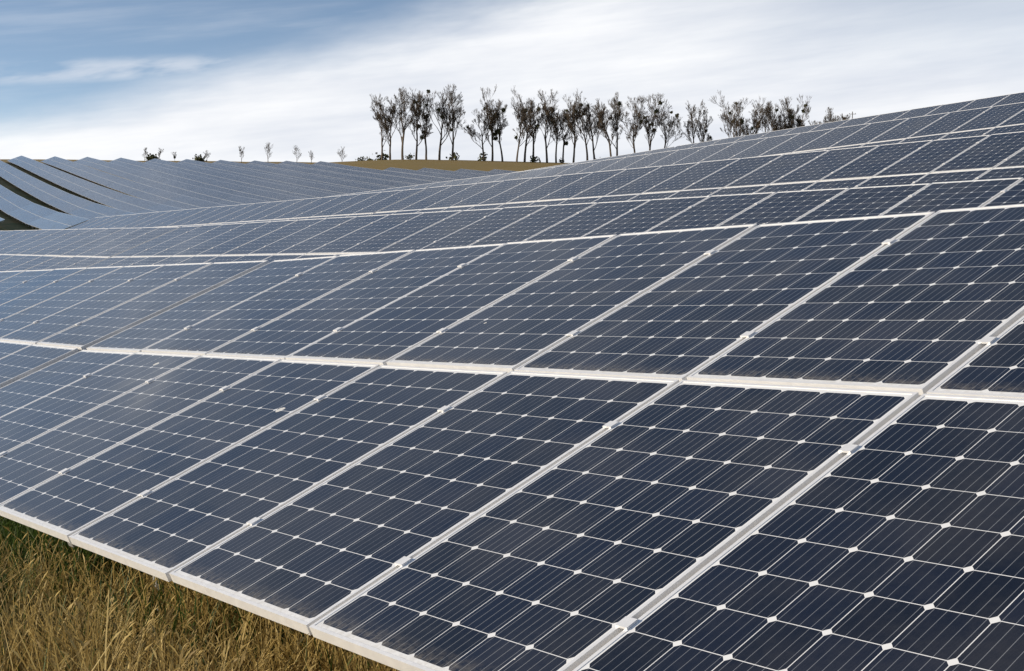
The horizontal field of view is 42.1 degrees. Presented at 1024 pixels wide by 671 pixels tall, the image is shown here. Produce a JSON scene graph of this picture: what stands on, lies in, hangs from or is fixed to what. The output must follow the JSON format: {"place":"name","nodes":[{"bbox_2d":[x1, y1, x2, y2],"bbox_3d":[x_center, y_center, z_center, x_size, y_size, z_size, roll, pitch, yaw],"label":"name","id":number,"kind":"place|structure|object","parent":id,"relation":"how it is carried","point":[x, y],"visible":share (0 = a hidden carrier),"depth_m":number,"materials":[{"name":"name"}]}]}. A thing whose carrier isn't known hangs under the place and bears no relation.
{"place":"outdoors","nodes":[
{"label":"outdoors","id":0,"kind":"place"},
{"bbox_2d":[0,516,399,670],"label":"grass","id":1,"kind":"structure","parent":0,"point":[42,585],"depth_m":4.99,"materials":[{"name":"plant"}]},
{"bbox_2d":[0,159,568,670],"bbox_3d":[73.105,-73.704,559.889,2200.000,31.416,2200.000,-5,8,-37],"label":"ground","id":2,"kind":"structure","parent":0,"point":[12,223],"depth_m":302.28,"materials":[{"name":"yellow plant"}]},
{"bbox_2d":[0,156,473,610],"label":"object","id":3,"kind":"object","parent":2,"relation":"on","point":[71,544],"visible":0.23,"depth_m":195.25,"materials":[{"name":"metal"}]},
{"bbox_2d":[0,92,1023,670],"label":"panel frames","id":4,"kind":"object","parent":3,"relation":"on","point":[682,580],"visible":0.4,"depth_m":5.49,"materials":[{"name":"silver metal"}]},
{"bbox_2d":[0,98,1007,629],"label":"panel clamps","id":5,"kind":"object","parent":4,"relation":"attached to","point":[626,622],"visible":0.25,"depth_m":5.47,"materials":[{"name":"silver metal"}]},
{"bbox_2d":[0,92,1023,670],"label":"solar panels","id":6,"kind":"object","parent":4,"relation":"in","point":[896,544],"visible":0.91,"depth_m":5.22,"materials":[{"name":"blue glass"}]},
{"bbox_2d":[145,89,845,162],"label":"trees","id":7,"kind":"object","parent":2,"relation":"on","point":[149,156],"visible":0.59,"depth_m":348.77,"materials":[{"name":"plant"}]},
{"bbox_2d":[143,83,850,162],"bbox_3d":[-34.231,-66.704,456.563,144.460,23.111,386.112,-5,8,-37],"label":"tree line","id":8,"kind":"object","parent":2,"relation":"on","point":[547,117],"visible":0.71,"depth_m":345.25,"materials":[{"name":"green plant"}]},
{"bbox_2d":[0,0,1023,162],"label":"sky","id":9,"kind":"structure","parent":0,"point":[96,79],"materials":[{"name":"white"}]}
]}

